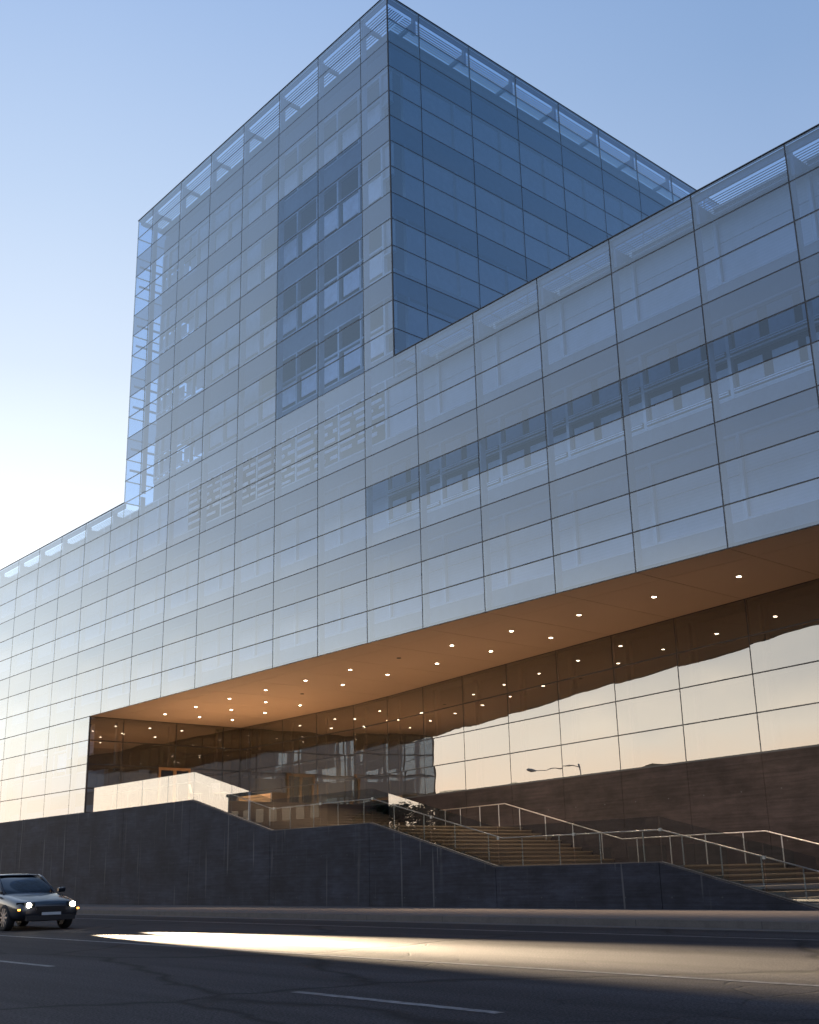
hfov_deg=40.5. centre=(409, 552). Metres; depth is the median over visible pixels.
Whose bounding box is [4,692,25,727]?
window
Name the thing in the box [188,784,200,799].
cafe chair
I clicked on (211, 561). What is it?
window
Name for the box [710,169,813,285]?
window
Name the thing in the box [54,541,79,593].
window
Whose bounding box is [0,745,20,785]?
window
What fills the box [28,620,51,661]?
window
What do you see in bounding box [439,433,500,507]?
window
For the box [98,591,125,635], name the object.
window
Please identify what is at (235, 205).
window
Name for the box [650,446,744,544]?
window
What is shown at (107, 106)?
sky
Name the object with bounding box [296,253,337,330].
window
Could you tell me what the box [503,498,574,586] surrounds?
window
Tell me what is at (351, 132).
window
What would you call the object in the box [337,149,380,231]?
window
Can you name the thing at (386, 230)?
window
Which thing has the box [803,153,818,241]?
window
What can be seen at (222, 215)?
window
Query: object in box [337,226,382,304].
window
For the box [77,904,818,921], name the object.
pavement
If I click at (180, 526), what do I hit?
window
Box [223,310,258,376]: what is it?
window
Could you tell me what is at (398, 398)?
window
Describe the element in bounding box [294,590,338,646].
window
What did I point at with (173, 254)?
window
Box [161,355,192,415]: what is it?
window
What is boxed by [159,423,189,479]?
window
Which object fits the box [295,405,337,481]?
window
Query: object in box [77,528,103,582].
window
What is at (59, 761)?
window
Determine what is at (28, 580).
window
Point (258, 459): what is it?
window
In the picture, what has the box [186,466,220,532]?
window
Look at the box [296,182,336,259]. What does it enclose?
window
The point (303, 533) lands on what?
window
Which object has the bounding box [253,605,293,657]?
window
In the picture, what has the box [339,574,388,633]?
window
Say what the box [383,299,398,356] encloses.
window
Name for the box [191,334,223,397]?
window
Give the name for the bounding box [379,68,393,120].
window
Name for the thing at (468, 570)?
window
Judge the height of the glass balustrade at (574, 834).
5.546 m
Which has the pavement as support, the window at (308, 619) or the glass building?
the glass building
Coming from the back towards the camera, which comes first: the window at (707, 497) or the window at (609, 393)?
the window at (609, 393)
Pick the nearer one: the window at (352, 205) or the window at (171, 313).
the window at (352, 205)
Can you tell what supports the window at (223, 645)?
in the glass building
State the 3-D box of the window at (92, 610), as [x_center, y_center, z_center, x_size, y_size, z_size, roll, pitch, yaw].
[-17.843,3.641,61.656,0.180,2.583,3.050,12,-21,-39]
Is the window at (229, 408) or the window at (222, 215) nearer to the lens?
the window at (229, 408)
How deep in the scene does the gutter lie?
25.98 m
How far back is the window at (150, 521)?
58.20 m
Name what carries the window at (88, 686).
in the glass building
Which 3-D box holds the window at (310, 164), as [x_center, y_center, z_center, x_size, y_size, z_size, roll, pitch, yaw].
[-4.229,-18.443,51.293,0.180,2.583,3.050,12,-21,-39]
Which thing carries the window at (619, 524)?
in the glass building
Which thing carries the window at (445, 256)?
in the glass building
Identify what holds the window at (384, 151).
in the glass building
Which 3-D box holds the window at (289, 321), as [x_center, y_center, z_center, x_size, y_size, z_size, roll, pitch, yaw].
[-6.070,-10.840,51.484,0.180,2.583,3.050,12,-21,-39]
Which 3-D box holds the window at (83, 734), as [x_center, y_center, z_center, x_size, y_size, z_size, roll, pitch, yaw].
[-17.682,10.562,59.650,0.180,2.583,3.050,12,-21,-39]
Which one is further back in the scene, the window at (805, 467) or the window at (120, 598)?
the window at (120, 598)
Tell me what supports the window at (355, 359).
in the glass building
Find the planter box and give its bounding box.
[237,792,286,801]
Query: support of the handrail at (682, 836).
on the stone stair
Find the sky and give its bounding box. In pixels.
[0,0,818,576]
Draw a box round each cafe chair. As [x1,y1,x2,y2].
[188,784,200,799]
[211,783,224,799]
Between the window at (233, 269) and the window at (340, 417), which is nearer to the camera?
the window at (340, 417)
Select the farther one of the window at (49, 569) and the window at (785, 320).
the window at (49, 569)
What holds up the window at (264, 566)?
in the glass building
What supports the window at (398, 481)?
in the glass building
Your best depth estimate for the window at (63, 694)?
62.67 m
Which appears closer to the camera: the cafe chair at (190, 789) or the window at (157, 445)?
the cafe chair at (190, 789)
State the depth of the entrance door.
58.93 m
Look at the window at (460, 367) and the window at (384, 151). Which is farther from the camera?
the window at (384, 151)
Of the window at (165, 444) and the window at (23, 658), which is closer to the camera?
the window at (165, 444)
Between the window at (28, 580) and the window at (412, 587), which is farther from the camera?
the window at (28, 580)
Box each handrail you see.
[103,781,818,897]
[439,803,818,867]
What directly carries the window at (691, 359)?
in the glass building
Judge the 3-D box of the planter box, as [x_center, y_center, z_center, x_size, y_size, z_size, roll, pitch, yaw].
[-7.160,12.011,53.755,0.880,0.600,3.040,12,-21,-39]
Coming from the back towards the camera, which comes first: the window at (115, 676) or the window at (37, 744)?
the window at (37, 744)
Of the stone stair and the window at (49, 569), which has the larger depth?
the window at (49, 569)
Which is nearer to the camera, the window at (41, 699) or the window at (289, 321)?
the window at (289, 321)
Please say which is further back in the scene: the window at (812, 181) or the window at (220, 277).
the window at (220, 277)
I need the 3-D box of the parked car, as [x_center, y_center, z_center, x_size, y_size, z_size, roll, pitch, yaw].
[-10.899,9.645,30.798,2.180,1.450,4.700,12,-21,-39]
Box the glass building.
[0,0,818,871]
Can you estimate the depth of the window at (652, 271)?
34.19 m
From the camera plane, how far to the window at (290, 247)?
52.66 m
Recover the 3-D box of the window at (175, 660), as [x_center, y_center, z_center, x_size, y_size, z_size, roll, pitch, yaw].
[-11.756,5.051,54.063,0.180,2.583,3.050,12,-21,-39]
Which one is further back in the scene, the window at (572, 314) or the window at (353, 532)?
the window at (353, 532)
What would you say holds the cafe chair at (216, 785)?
on the entrance terrace
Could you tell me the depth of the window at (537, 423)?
37.46 m
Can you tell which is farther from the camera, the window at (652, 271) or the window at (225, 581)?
the window at (225, 581)
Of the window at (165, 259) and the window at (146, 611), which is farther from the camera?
the window at (165, 259)
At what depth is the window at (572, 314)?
36.41 m
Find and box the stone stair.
[200,800,818,906]
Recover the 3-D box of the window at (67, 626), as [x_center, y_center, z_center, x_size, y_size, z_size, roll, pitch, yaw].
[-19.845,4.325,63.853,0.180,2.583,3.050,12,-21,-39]
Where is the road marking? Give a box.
[0,918,818,1013]
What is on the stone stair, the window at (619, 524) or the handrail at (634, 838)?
the handrail at (634, 838)
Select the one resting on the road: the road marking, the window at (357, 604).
the road marking
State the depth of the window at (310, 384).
48.37 m
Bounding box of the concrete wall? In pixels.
[0,800,818,910]
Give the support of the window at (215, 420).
in the glass building
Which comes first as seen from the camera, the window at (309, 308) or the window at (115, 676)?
the window at (309, 308)
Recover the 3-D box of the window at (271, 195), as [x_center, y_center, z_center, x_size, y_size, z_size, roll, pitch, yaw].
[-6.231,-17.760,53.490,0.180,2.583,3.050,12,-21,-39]
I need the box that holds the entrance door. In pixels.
[157,767,190,803]
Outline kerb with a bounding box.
[77,910,818,930]
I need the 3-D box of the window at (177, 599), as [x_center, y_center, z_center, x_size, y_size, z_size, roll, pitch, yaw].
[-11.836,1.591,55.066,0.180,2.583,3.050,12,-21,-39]
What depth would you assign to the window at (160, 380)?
59.41 m
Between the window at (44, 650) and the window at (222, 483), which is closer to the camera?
the window at (222, 483)
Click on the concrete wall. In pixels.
(190, 852)
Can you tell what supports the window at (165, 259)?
in the glass building
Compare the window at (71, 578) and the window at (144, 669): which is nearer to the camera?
the window at (144, 669)
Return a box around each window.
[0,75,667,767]
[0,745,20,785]
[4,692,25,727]
[8,628,30,669]
[13,563,35,612]
[19,737,43,783]
[24,685,47,721]
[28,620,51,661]
[33,552,56,603]
[41,733,65,779]
[46,677,70,715]
[50,612,74,653]
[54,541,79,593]
[65,724,94,775]
[69,670,95,709]
[73,601,99,645]
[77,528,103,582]
[94,657,121,702]
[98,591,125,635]
[101,515,129,571]
[121,651,150,694]
[124,575,153,625]
[128,499,157,559]
[150,641,182,686]
[153,441,159,483]
[153,566,184,615]
[156,375,162,419]
[156,484,187,546]
[159,312,165,355]
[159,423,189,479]
[161,253,167,293]
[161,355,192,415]
[164,290,194,351]
[167,229,196,288]
[181,620,216,677]
[184,551,218,603]
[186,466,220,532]
[189,401,222,463]
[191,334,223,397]
[194,266,225,330]
[196,203,227,265]
[216,618,253,668]
[218,535,254,590]
[220,448,255,516]
[221,380,257,445]
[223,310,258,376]
[225,240,259,308]
[227,176,260,241]
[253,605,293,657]
[254,518,294,577]
[256,427,294,499]
[257,352,295,425]
[258,281,295,354]
[259,212,296,283]
[260,145,296,215]
[294,501,338,562]
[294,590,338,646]
[295,327,337,404]
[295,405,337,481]
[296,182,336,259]
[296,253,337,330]
[297,113,336,191]
[336,77,379,160]
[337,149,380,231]
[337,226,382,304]
[337,312,383,381]
[338,381,384,462]
[338,479,386,545]
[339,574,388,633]
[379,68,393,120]
[380,142,395,197]
[382,218,396,276]
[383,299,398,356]
[384,353,437,440]
[386,458,440,527]
[388,544,443,619]
[436,325,495,415]
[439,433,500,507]
[442,529,505,604]
[493,291,561,388]
[498,398,568,485]
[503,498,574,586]
[557,252,634,358]
[565,366,644,459]
[572,476,654,567]
[629,210,718,324]
[639,336,731,431]
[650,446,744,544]
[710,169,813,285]
[724,287,818,398]
[738,405,818,519]
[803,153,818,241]
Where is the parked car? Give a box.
[0,874,78,930]
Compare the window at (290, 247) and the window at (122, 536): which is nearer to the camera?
the window at (290, 247)
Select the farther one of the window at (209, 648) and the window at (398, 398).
the window at (209, 648)
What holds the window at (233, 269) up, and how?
in the glass building
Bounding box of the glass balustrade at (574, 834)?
[97,772,818,908]
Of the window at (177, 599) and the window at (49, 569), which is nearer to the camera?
the window at (177, 599)
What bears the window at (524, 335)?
in the glass building
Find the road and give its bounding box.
[0,915,818,1023]
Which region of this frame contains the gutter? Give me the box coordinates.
[76,914,818,931]
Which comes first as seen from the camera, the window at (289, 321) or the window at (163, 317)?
the window at (289, 321)
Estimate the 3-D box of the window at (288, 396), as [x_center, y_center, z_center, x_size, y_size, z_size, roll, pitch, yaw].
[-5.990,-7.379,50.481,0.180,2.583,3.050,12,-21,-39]

